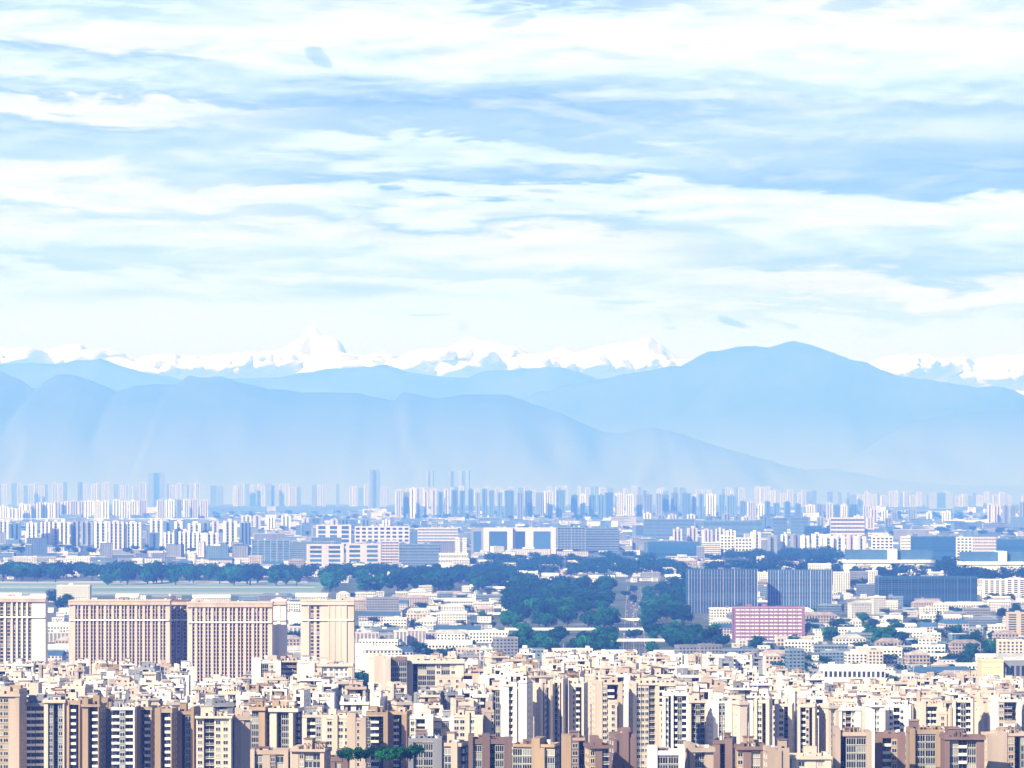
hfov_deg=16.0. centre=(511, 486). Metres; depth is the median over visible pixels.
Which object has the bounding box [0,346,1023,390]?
snow-capped mountains
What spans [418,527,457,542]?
building
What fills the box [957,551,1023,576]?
exhibition halls
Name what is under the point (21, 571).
tree
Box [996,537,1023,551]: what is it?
office building
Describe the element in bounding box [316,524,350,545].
office building
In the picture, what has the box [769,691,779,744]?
apartment block
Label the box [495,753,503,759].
window
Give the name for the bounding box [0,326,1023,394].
snow mountains
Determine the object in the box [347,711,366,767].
apartment block
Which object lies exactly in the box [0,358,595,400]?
hills
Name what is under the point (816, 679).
apartment block
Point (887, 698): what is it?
apartment block
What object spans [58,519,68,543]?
apartment tower
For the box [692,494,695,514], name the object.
apartment tower
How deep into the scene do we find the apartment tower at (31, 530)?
10517.24 m
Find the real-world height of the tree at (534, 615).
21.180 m
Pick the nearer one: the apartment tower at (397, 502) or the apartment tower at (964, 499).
the apartment tower at (397, 502)
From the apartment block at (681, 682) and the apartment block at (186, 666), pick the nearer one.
the apartment block at (681, 682)
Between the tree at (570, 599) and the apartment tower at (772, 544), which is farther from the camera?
the apartment tower at (772, 544)
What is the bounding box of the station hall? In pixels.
[664,652,764,673]
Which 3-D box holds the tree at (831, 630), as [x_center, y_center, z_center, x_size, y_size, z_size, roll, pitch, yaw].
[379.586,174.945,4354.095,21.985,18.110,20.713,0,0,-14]
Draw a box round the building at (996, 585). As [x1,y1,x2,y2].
[982,577,1005,595]
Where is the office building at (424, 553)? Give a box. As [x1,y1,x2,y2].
[399,542,440,564]
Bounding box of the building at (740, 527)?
[703,520,761,537]
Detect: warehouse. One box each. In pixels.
[0,593,22,595]
[30,594,53,601]
[48,622,68,631]
[48,644,68,650]
[48,650,66,659]
[67,571,79,576]
[115,594,139,598]
[166,561,192,564]
[192,594,230,600]
[209,558,234,564]
[262,562,283,565]
[263,593,291,600]
[295,593,327,598]
[355,643,373,655]
[355,653,428,673]
[358,612,400,623]
[398,646,413,654]
[399,600,408,610]
[425,640,472,649]
[433,625,480,631]
[434,598,474,606]
[484,586,505,593]
[519,570,537,574]
[542,573,557,578]
[589,575,614,581]
[606,649,636,658]
[653,650,673,653]
[664,574,681,580]
[719,623,731,635]
[758,600,766,605]
[847,628,864,631]
[880,623,916,627]
[884,615,902,622]
[896,628,926,639]
[907,569,930,574]
[910,666,969,677]
[920,622,936,631]
[938,619,968,630]
[943,614,961,618]
[944,602,982,607]
[975,653,995,661]
[977,586,981,594]
[1015,598,1023,602]
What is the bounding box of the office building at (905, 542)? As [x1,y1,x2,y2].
[900,535,910,549]
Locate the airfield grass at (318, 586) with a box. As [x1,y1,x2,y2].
[0,582,323,594]
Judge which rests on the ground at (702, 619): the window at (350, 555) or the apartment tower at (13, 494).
the apartment tower at (13, 494)
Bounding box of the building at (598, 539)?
[585,527,618,552]
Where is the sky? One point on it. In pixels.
(845, 178)
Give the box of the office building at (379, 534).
[355,525,409,542]
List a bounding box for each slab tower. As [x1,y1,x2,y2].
[0,594,47,663]
[68,597,171,673]
[171,596,190,665]
[187,600,273,681]
[271,596,287,659]
[300,595,354,677]
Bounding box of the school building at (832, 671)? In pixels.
[819,662,885,685]
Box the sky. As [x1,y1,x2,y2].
[0,0,1023,362]
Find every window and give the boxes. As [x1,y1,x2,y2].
[0,652,30,661]
[76,617,164,671]
[185,716,190,721]
[185,723,190,727]
[185,729,190,734]
[185,736,190,741]
[185,742,190,747]
[185,749,190,754]
[185,756,190,761]
[185,762,190,767]
[193,623,266,681]
[252,711,257,716]
[252,718,257,723]
[252,724,257,729]
[252,731,257,735]
[252,737,257,742]
[255,756,262,762]
[255,764,262,767]
[276,756,283,762]
[276,764,283,767]
[281,713,288,718]
[281,719,288,724]
[281,726,288,731]
[281,732,288,737]
[281,739,288,743]
[305,753,311,759]
[305,761,311,767]
[310,546,321,548]
[310,550,321,552]
[310,555,321,557]
[310,559,321,561]
[313,753,319,759]
[313,761,319,767]
[329,546,339,548]
[329,550,339,552]
[329,555,339,557]
[329,559,339,561]
[349,545,359,547]
[349,550,359,552]
[349,554,359,556]
[349,559,359,561]
[367,545,377,547]
[367,550,377,552]
[367,554,377,556]
[367,559,377,561]
[391,662,398,666]
[391,667,398,671]
[391,673,398,676]
[399,662,406,666]
[399,667,406,671]
[399,673,406,676]
[399,678,406,682]
[414,752,422,757]
[414,759,422,765]
[418,665,425,668]
[418,670,425,674]
[418,675,425,679]
[418,681,425,685]
[424,744,432,750]
[424,751,432,757]
[424,759,432,765]
[427,665,434,668]
[427,670,434,674]
[427,675,434,679]
[427,681,434,685]
[434,722,440,727]
[434,729,440,734]
[441,665,449,668]
[441,670,449,674]
[441,722,448,727]
[441,729,448,734]
[441,735,446,740]
[444,748,450,754]
[444,756,450,762]
[473,531,480,552]
[473,745,481,751]
[473,753,481,759]
[473,760,481,766]
[489,531,506,553]
[495,745,503,751]
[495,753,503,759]
[495,760,503,766]
[513,749,521,755]
[513,756,521,763]
[513,764,521,767]
[516,531,524,548]
[522,749,530,755]
[522,757,530,763]
[522,764,530,767]
[533,531,550,548]
[545,749,554,755]
[545,757,554,763]
[545,765,554,767]
[572,743,577,747]
[572,751,577,755]
[572,758,577,762]
[657,757,667,763]
[657,765,667,767]
[668,757,678,763]
[668,765,678,767]
[695,753,703,759]
[695,761,703,767]
[751,751,759,757]
[751,759,759,765]
[799,762,804,766]
[817,762,822,766]
[846,738,855,744]
[846,746,855,752]
[846,754,855,759]
[846,761,855,767]
[856,738,865,744]
[856,746,865,752]
[856,754,865,759]
[856,761,865,767]
[915,735,924,741]
[915,742,924,748]
[915,750,924,756]
[915,758,924,763]
[915,765,924,767]
[925,735,934,741]
[925,742,934,748]
[925,750,934,756]
[925,758,934,763]
[925,765,934,767]
[950,741,957,747]
[950,749,957,755]
[950,756,957,762]
[950,764,957,767]
[961,722,965,727]
[967,741,975,747]
[967,749,975,755]
[967,756,975,762]
[967,764,975,767]
[1005,666,1008,674]
[1008,739,1013,743]
[1008,754,1013,758]
[1008,762,1013,766]
[1016,666,1019,675]
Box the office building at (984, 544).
[972,536,995,551]
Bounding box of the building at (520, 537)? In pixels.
[513,527,527,548]
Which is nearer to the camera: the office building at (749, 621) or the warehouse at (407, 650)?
the warehouse at (407, 650)
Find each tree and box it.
[0,564,10,581]
[4,560,20,576]
[8,563,21,579]
[11,566,29,581]
[13,563,31,580]
[29,566,45,581]
[30,564,49,579]
[45,569,63,581]
[47,565,57,578]
[54,560,71,577]
[66,564,75,577]
[81,566,100,580]
[99,569,111,578]
[100,572,117,584]
[108,564,118,577]
[112,568,123,582]
[118,570,137,579]
[119,563,135,570]
[119,566,133,584]
[139,564,155,580]
[140,571,152,583]
[150,561,161,567]
[152,566,164,582]
[152,571,158,582]
[159,564,170,581]
[164,568,172,582]
[167,567,184,584]
[182,564,203,582]
[198,566,215,580]
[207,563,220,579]
[214,571,225,583]
[216,568,227,580]
[223,566,239,576]
[226,572,241,585]
[238,565,253,583]
[238,567,260,584]
[254,566,267,582]
[266,568,286,585]
[280,569,291,584]
[287,630,300,636]
[291,570,302,585]
[292,569,306,581]
[317,569,330,577]
[318,571,331,583]
[320,576,337,591]
[325,569,346,590]
[336,750,351,761]
[338,746,356,761]
[352,746,361,760]
[354,567,369,577]
[355,574,374,591]
[355,672,368,686]
[355,750,365,760]
[356,669,368,693]
[360,751,370,761]
[364,746,381,760]
[372,571,390,590]
[375,750,385,761]
[377,746,393,760]
[383,747,397,761]
[386,573,411,590]
[389,567,409,575]
[393,580,409,590]
[393,745,409,761]
[404,746,417,760]
[408,744,424,760]
[410,575,423,588]
[412,567,429,576]
[418,602,427,607]
[424,576,437,592]
[431,573,453,590]
[444,574,457,590]
[444,647,455,653]
[470,576,489,586]
[470,577,486,591]
[477,609,486,615]
[485,572,503,585]
[499,569,517,580]
[499,609,514,627]
[502,612,524,627]
[503,600,517,610]
[507,633,527,641]
[512,607,533,622]
[512,626,538,642]
[516,621,531,629]
[522,595,533,613]
[523,572,538,578]
[523,638,537,647]
[524,596,541,612]
[530,611,544,626]
[532,632,548,639]
[533,634,545,647]
[534,600,551,613]
[537,614,553,627]
[541,612,556,627]
[541,636,559,651]
[546,597,565,604]
[547,627,568,644]
[549,606,561,624]
[555,605,574,622]
[557,609,577,627]
[560,593,577,600]
[563,596,576,605]
[563,602,583,611]
[565,641,578,647]
[573,577,587,589]
[575,634,592,647]
[576,578,591,588]
[576,630,596,641]
[578,592,602,609]
[579,610,594,627]
[580,610,607,627]
[588,580,601,594]
[589,641,602,650]
[592,626,602,638]
[595,599,609,610]
[596,580,612,593]
[596,615,614,626]
[596,629,618,642]
[598,568,607,573]
[598,574,614,579]
[598,606,620,616]
[599,606,618,626]
[599,609,620,624]
[599,638,621,649]
[600,626,618,634]
[601,591,615,603]
[602,579,617,586]
[621,590,630,595]
[625,629,641,638]
[628,594,637,604]
[629,585,637,591]
[638,601,646,608]
[638,616,652,625]
[641,587,655,601]
[641,603,655,614]
[641,606,655,616]
[642,623,664,632]
[644,596,656,602]
[644,613,657,624]
[644,640,660,651]
[647,598,655,604]
[647,630,659,641]
[653,603,679,623]
[654,594,669,604]
[655,605,676,623]
[659,624,677,632]
[660,627,671,634]
[661,630,676,646]
[662,599,679,605]
[665,634,681,649]
[668,620,684,631]
[671,627,682,633]
[675,610,694,625]
[677,604,691,611]
[677,633,690,640]
[678,636,687,643]
[680,624,692,632]
[682,638,695,643]
[685,626,702,637]
[690,637,702,643]
[696,628,710,643]
[701,626,722,643]
[707,622,720,637]
[712,635,730,647]
[749,639,761,647]
[805,622,811,634]
[821,626,837,635]
[828,618,845,626]
[857,612,867,624]
[862,625,877,631]
[863,622,876,628]
[867,619,879,624]
[870,628,889,642]
[874,633,893,640]
[878,625,900,638]
[888,623,904,627]
[888,675,900,680]
[898,632,908,645]
[950,624,963,632]
[963,642,979,650]
[966,646,978,658]
[967,633,979,639]
[982,645,995,652]
[987,637,1000,646]
[996,608,1006,616]
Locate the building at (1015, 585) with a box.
[1005,577,1023,596]
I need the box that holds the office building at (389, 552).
[381,540,398,565]
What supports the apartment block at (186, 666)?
on the ground at (702, 619)
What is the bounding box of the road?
[623,586,644,655]
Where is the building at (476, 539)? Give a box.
[471,527,482,552]
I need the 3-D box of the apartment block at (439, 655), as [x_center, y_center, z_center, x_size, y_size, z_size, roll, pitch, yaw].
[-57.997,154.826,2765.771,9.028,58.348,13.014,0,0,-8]
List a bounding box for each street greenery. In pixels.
[350,593,496,656]
[752,589,1023,681]
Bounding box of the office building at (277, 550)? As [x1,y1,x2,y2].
[251,539,289,561]
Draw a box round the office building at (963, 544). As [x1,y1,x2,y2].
[956,536,971,564]
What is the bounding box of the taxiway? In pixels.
[22,593,328,593]
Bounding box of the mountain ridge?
[521,341,1023,469]
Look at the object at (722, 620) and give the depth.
4659.26 m
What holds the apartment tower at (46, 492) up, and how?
on the ground at (702, 619)
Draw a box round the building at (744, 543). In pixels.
[735,537,751,557]
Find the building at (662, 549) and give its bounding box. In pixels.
[648,540,699,557]
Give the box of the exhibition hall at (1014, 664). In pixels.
[995,653,1023,678]
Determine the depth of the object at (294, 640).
4056.81 m
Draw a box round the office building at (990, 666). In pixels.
[977,658,1003,678]
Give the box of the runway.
[0,587,314,587]
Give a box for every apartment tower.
[0,485,1,505]
[0,505,8,517]
[0,519,7,538]
[2,484,6,505]
[8,507,15,517]
[8,522,19,538]
[11,482,16,505]
[16,508,22,520]
[17,483,21,505]
[19,503,24,509]
[23,485,27,503]
[23,510,31,520]
[25,504,29,509]
[26,521,37,537]
[28,484,33,505]
[31,504,35,519]
[34,483,38,504]
[36,502,41,519]
[39,485,44,503]
[40,520,51,544]
[42,502,47,517]
[44,484,47,503]
[48,503,53,517]
[52,482,57,503]
[52,520,57,545]
[54,501,60,517]
[58,484,62,501]
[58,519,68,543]
[61,501,68,514]
[62,482,66,501]
[70,501,77,514]
[71,519,79,545]
[77,482,82,500]
[78,500,84,516]
[81,520,93,544]
[83,484,86,500]
[85,500,93,518]
[91,484,95,500]
[94,500,101,518]
[94,520,107,547]
[96,483,101,500]
[102,500,108,518]
[103,482,108,501]
[108,520,124,548]
[113,483,118,499]
[113,499,120,518]
[119,485,124,500]
[121,500,127,518]
[125,484,128,505]
[125,521,141,548]
[129,500,137,518]
[132,485,138,505]
[139,482,144,500]
[139,499,146,518]
[145,483,147,505]
[148,472,164,506]
[149,531,158,548]
[150,518,162,545]
[157,499,164,518]
[163,519,172,545]
[164,531,173,551]
[166,483,168,499]
[166,499,174,519]
[169,485,175,505]
[174,520,183,543]
[176,483,182,505]
[176,498,181,517]
[179,529,189,553]
[183,499,188,516]
[187,484,188,498]
[188,521,200,545]
[189,483,193,505]
[190,499,197,518]
[192,532,202,551]
[195,483,199,505]
[200,499,207,517]
[202,520,209,533]
[203,531,218,546]
[210,485,216,505]
[212,518,218,533]
[217,486,222,505]
[223,519,236,546]
[233,485,237,505]
[238,482,243,505]
[240,521,250,544]
[241,514,251,526]
[245,484,249,505]
[250,484,255,505]
[253,515,260,528]
[257,484,260,505]
[261,486,264,506]
[265,482,271,505]
[267,516,274,529]
[272,484,274,505]
[275,487,278,505]
[279,483,283,505]
[281,514,290,529]
[286,483,288,505]
[289,487,295,505]
[297,486,300,506]
[302,517,308,522]
[311,516,319,525]
[312,484,315,506]
[316,485,321,505]
[322,485,325,505]
[330,518,337,524]
[336,483,338,505]
[340,517,349,524]
[349,486,352,505]
[353,486,357,505]
[358,487,362,505]
[360,519,369,525]
[364,484,367,505]
[368,469,379,508]
[380,486,386,506]
[382,519,390,525]
[387,486,389,505]
[395,489,400,516]
[396,520,403,525]
[399,489,404,505]
[403,491,408,517]
[405,488,409,505]
[410,487,414,517]
[415,487,419,517]
[418,487,422,505]
[423,487,429,506]
[424,490,427,514]
[426,470,433,487]
[430,488,436,505]
[431,489,435,514]
[438,491,442,517]
[444,487,449,505]
[444,488,447,513]
[448,470,455,487]
[451,490,457,516]
[454,487,458,505]
[455,537,459,552]
[459,470,469,504]
[459,490,464,516]
[462,537,466,552]
[468,488,472,512]
[474,488,478,505]
[476,492,479,516]
[482,488,486,516]
[484,486,489,505]
[489,490,493,516]
[495,487,499,505]
[498,491,501,515]
[500,490,504,505]
[505,489,513,518]
[517,492,523,518]
[524,486,529,505]
[525,490,531,516]
[531,490,535,505]
[535,492,543,517]
[544,490,552,516]
[555,486,561,505]
[556,489,565,516]
[562,486,566,505]
[571,494,577,515]
[578,486,580,505]
[580,494,584,515]
[585,487,589,505]
[589,494,595,515]
[590,486,593,494]
[594,485,597,505]
[597,494,604,518]
[599,487,605,494]
[605,492,612,516]
[607,487,613,505]
[615,493,623,515]
[623,488,626,505]
[626,494,633,515]
[632,485,636,506]
[636,494,641,516]
[637,486,641,494]
[643,493,652,516]
[643,512,650,518]
[656,493,661,515]
[657,514,665,518]
[662,494,668,514]
[668,513,675,518]
[671,492,678,517]
[673,527,681,540]
[679,487,685,505]
[682,492,690,518]
[687,514,695,527]
[687,526,697,540]
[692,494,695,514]
[696,489,701,505]
[698,493,703,518]
[702,489,706,505]
[702,529,712,541]
[705,514,712,519]
[706,494,715,517]
[715,527,724,541]
[719,493,725,518]
[723,513,730,519]
[725,487,730,505]
[726,529,735,537]
[727,494,735,516]
[734,486,738,505]
[738,488,744,505]
[740,500,745,519]
[741,515,749,519]
[746,501,755,519]
[751,530,760,548]
[755,486,759,505]
[758,503,763,517]
[759,515,767,527]
[760,487,763,503]
[764,486,770,505]
[765,501,769,517]
[767,534,776,553]
[770,490,774,505]
[774,502,779,516]
[775,490,779,502]
[780,493,785,506]
[781,532,787,548]
[784,501,789,519]
[787,489,792,505]
[790,533,800,548]
[793,493,796,506]
[795,503,800,516]
[797,493,800,503]
[800,535,808,548]
[801,490,805,506]
[806,491,810,504]
[806,504,814,511]
[811,490,816,504]
[811,532,821,548]
[815,504,822,517]
[817,516,824,528]
[823,534,833,547]
[826,491,832,503]
[826,502,832,519]
[833,534,844,553]
[833,570,849,593]
[834,504,839,516]
[837,491,841,506]
[841,504,846,516]
[847,491,849,506]
[847,533,854,549]
[849,494,855,503]
[849,504,857,516]
[849,570,867,590]
[854,535,865,549]
[857,494,863,506]
[863,504,870,519]
[864,490,867,504]
[866,516,873,529]
[867,493,870,504]
[868,569,877,583]
[869,507,877,521]
[871,535,892,549]
[872,494,876,506]
[877,493,879,505]
[880,495,886,505]
[881,510,887,521]
[885,517,891,526]
[889,491,894,506]
[890,511,897,522]
[895,490,897,506]
[899,492,902,505]
[903,491,909,506]
[908,508,916,520]
[909,495,915,506]
[916,491,921,505]
[925,495,928,506]
[927,512,931,518]
[929,491,953,508]
[942,510,950,521]
[955,496,958,505]
[959,495,962,506]
[962,494,967,505]
[967,496,971,506]
[972,492,975,506]
[976,495,982,505]
[984,492,988,505]
[987,503,991,522]
[992,494,997,506]
[993,504,1000,522]
[999,492,1004,505]
[1002,505,1008,522]
[1005,494,1010,505]
[1006,611,1023,635]
[1009,505,1015,522]
[1019,501,1023,515]
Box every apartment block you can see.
[0,664,17,675]
[0,674,7,681]
[0,677,14,685]
[0,685,27,767]
[5,658,24,670]
[6,671,34,681]
[14,679,41,700]
[22,662,35,672]
[25,660,44,677]
[25,693,45,767]
[38,661,60,678]
[39,673,65,686]
[42,682,58,697]
[43,663,53,677]
[43,676,54,683]
[43,692,68,767]
[48,630,68,641]
[50,675,70,698]
[55,671,73,680]
[58,662,70,667]
[58,665,68,672]
[62,679,92,697]
[63,692,84,767]
[69,665,88,675]
[73,663,84,678]
[75,658,87,665]
[78,693,102,697]
[81,695,106,767]
[82,664,85,679]
[84,674,107,692]
[92,658,108,670]
[92,667,115,674]
[94,683,113,696]
[95,663,118,675]
[97,669,116,679]
[101,697,113,767]
[108,679,117,688]
[108,692,125,701]
[111,685,128,700]
[111,696,136,767]
[115,675,137,684]
[117,668,130,677]
[119,658,134,669]
[121,669,143,684]
[124,683,141,700]
[131,692,159,706]
[134,661,159,674]
[137,699,157,767]
[139,675,158,690]
[141,685,156,691]
[143,669,161,680]
[147,687,172,706]
[155,706,177,767]
[156,660,170,680]
[157,673,182,697]
[157,679,186,698]
[159,678,185,684]
[159,694,179,710]
[163,672,190,694]
[167,666,179,673]
[171,692,188,701]
[174,661,194,693]
[177,702,199,767]
[188,697,203,713]
[189,690,204,702]
[190,693,204,704]
[192,674,216,689]
[193,685,206,693]
[195,705,234,767]
[204,684,216,699]
[205,693,229,701]
[205,694,233,713]
[212,674,227,683]
[215,684,226,694]
[218,677,237,684]
[218,684,245,713]
[230,681,246,689]
[233,707,250,767]
[235,690,261,706]
[236,672,251,683]
[240,696,255,748]
[241,695,265,703]
[246,682,268,695]
[250,700,271,746]
[250,746,289,767]
[252,655,280,683]
[261,664,285,683]
[262,684,288,700]
[264,696,283,704]
[268,700,303,767]
[271,691,291,700]
[278,645,300,683]
[279,679,295,695]
[287,624,300,632]
[289,683,311,699]
[290,674,299,682]
[290,737,331,767]
[294,688,309,712]
[297,655,318,674]
[299,672,323,684]
[299,683,318,705]
[302,705,327,743]
[312,681,334,712]
[316,676,337,691]
[317,657,353,679]
[326,688,338,709]
[326,709,346,755]
[331,748,349,767]
[334,678,348,709]
[340,695,369,715]
[341,692,356,696]
[345,678,366,699]
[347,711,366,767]
[355,631,378,642]
[366,706,387,767]
[368,682,381,709]
[369,646,390,688]
[372,690,385,710]
[373,685,390,710]
[379,632,393,638]
[386,681,406,699]
[387,698,412,714]
[388,707,411,767]
[391,656,406,684]
[394,628,406,645]
[394,693,413,714]
[406,628,425,644]
[407,654,464,698]
[408,715,441,767]
[410,708,433,735]
[414,686,427,702]
[414,698,443,715]
[420,686,439,701]
[426,630,438,639]
[429,652,442,658]
[434,710,453,767]
[436,682,456,692]
[438,685,457,709]
[444,649,459,658]
[444,731,468,767]
[450,695,472,715]
[454,707,482,740]
[458,679,485,688]
[458,685,483,706]
[459,647,478,671]
[464,668,479,683]
[465,658,480,668]
[468,733,511,767]
[469,664,485,673]
[472,689,493,712]
[479,668,494,685]
[481,701,493,733]
[484,650,507,666]
[485,662,508,674]
[485,680,500,736]
[489,655,513,670]
[495,674,506,682]
[500,679,516,767]
[507,666,522,741]
[509,654,525,663]
[513,722,559,767]
[517,648,534,660]
[517,658,541,668]
[518,665,538,673]
[518,676,530,741]
[522,659,537,667]
[523,662,554,741]
[533,678,550,741]
[541,665,555,670]
[542,649,553,665]
[543,652,565,661]
[544,657,560,669]
[552,670,567,678]
[553,676,567,767]
[561,643,567,657]
[561,659,582,672]
[561,730,584,767]
[565,671,583,733]
[566,647,590,667]
[567,649,575,656]
[569,678,587,741]
[575,666,583,676]
[579,653,594,666]
[583,662,594,681]
[583,735,610,767]
[585,668,602,741]
[591,662,622,742]
[592,650,610,667]
[596,649,616,664]
[596,659,617,673]
[608,660,629,726]
[608,727,635,767]
[614,655,635,666]
[614,659,638,668]
[617,666,636,673]
[620,650,639,668]
[628,675,658,767]
[629,669,648,680]
[637,662,650,674]
[640,651,655,668]
[643,660,656,666]
[647,744,684,767]
[650,667,673,680]
[655,652,670,666]
[657,660,667,666]
[657,676,674,746]
[659,661,680,672]
[662,684,688,748]
[673,678,692,698]
[674,652,683,665]
[674,666,702,685]
[674,680,688,690]
[681,661,700,670]
[683,741,714,767]
[688,652,701,666]
[689,691,705,744]
[693,682,712,699]
[696,676,723,693]
[699,671,708,677]
[701,662,715,672]
[702,651,715,666]
[706,664,729,674]
[706,692,731,745]
[711,691,740,735]
[712,670,732,685]
[712,720,736,767]
[718,655,733,669]
[722,653,740,667]
[724,680,751,735]
[729,671,744,685]
[730,668,740,673]
[732,700,748,743]
[734,722,764,767]
[735,653,753,673]
[743,665,758,681]
[746,686,771,735]
[749,651,762,673]
[750,676,772,690]
[753,696,772,744]
[758,678,776,690]
[759,671,779,684]
[763,738,789,767]
[764,671,782,674]
[768,665,787,675]
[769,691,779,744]
[775,698,793,752]
[776,683,790,697]
[777,679,792,688]
[780,675,801,684]
[784,685,811,752]
[788,668,807,682]
[790,746,831,767]
[792,679,803,685]
[797,689,826,752]
[797,698,816,752]
[803,683,817,692]
[805,673,824,688]
[817,683,823,690]
[818,693,839,767]
[820,690,833,701]
[824,682,836,690]
[831,688,851,695]
[832,726,871,767]
[833,681,847,690]
[834,686,847,697]
[834,691,859,704]
[838,701,861,729]
[844,676,867,690]
[851,686,868,696]
[860,693,872,727]
[861,693,886,729]
[864,699,884,767]
[868,678,878,688]
[868,685,881,693]
[871,680,892,693]
[875,730,905,767]
[881,691,890,697]
[884,688,899,693]
[884,694,912,702]
[885,697,912,767]
[888,677,908,690]
[899,681,920,691]
[900,689,916,693]
[906,719,944,767]
[907,691,916,700]
[911,665,932,686]
[913,695,946,728]
[917,689,935,700]
[920,672,940,683]
[921,684,936,689]
[924,692,952,725]
[933,682,949,691]
[936,676,958,685]
[939,726,985,767]
[941,688,962,694]
[943,688,957,725]
[950,671,957,681]
[950,683,976,691]
[953,692,974,733]
[956,670,978,687]
[961,679,975,684]
[965,688,981,701]
[974,697,987,733]
[978,679,987,687]
[979,674,1001,679]
[979,679,1002,686]
[980,687,990,692]
[980,687,999,701]
[981,727,1023,767]
[988,678,1021,731]
[993,680,1014,692]
[995,689,1011,697]
[1005,675,1022,684]
[1012,679,1023,690]
[1013,691,1023,700]
[1022,702,1023,730]
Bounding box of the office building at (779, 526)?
[773,517,786,538]
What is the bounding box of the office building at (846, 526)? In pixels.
[830,517,864,540]
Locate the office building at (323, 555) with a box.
[306,543,343,566]
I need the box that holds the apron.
[0,581,306,582]
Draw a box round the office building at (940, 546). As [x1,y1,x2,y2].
[911,535,957,560]
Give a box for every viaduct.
[401,613,500,614]
[505,628,643,634]
[613,618,657,624]
[617,639,664,645]
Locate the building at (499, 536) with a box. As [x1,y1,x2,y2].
[483,527,512,553]
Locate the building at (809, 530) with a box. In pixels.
[804,525,820,543]
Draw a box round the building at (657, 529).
[643,518,694,539]
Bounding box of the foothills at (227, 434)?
[0,371,1023,504]
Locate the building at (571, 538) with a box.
[557,526,584,550]
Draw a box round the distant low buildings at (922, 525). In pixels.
[0,506,1023,679]
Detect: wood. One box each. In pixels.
[0,560,522,580]
[1,542,469,554]
[20,523,1023,535]
[44,589,72,607]
[91,510,1018,519]
[469,550,692,575]
[497,575,613,611]
[651,575,685,604]
[678,553,1023,587]
[705,545,844,559]
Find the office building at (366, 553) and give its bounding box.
[346,543,381,564]
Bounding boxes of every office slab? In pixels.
[685,567,757,612]
[767,568,831,611]
[875,574,976,604]
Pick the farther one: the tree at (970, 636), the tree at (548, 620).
the tree at (548, 620)
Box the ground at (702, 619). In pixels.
[0,505,1023,699]
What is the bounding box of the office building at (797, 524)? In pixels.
[791,516,807,535]
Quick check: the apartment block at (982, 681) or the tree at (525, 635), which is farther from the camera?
the tree at (525, 635)
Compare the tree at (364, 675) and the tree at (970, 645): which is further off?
the tree at (970, 645)
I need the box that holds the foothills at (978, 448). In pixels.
[809,409,1023,485]
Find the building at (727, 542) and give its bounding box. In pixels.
[720,535,733,556]
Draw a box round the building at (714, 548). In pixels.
[702,541,720,554]
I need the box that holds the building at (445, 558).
[439,552,467,566]
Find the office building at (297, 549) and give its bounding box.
[290,540,336,560]
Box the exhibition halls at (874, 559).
[842,549,935,571]
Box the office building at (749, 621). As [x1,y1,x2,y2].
[732,604,804,640]
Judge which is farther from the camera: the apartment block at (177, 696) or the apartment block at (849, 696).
the apartment block at (177, 696)
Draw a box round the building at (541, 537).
[528,527,555,553]

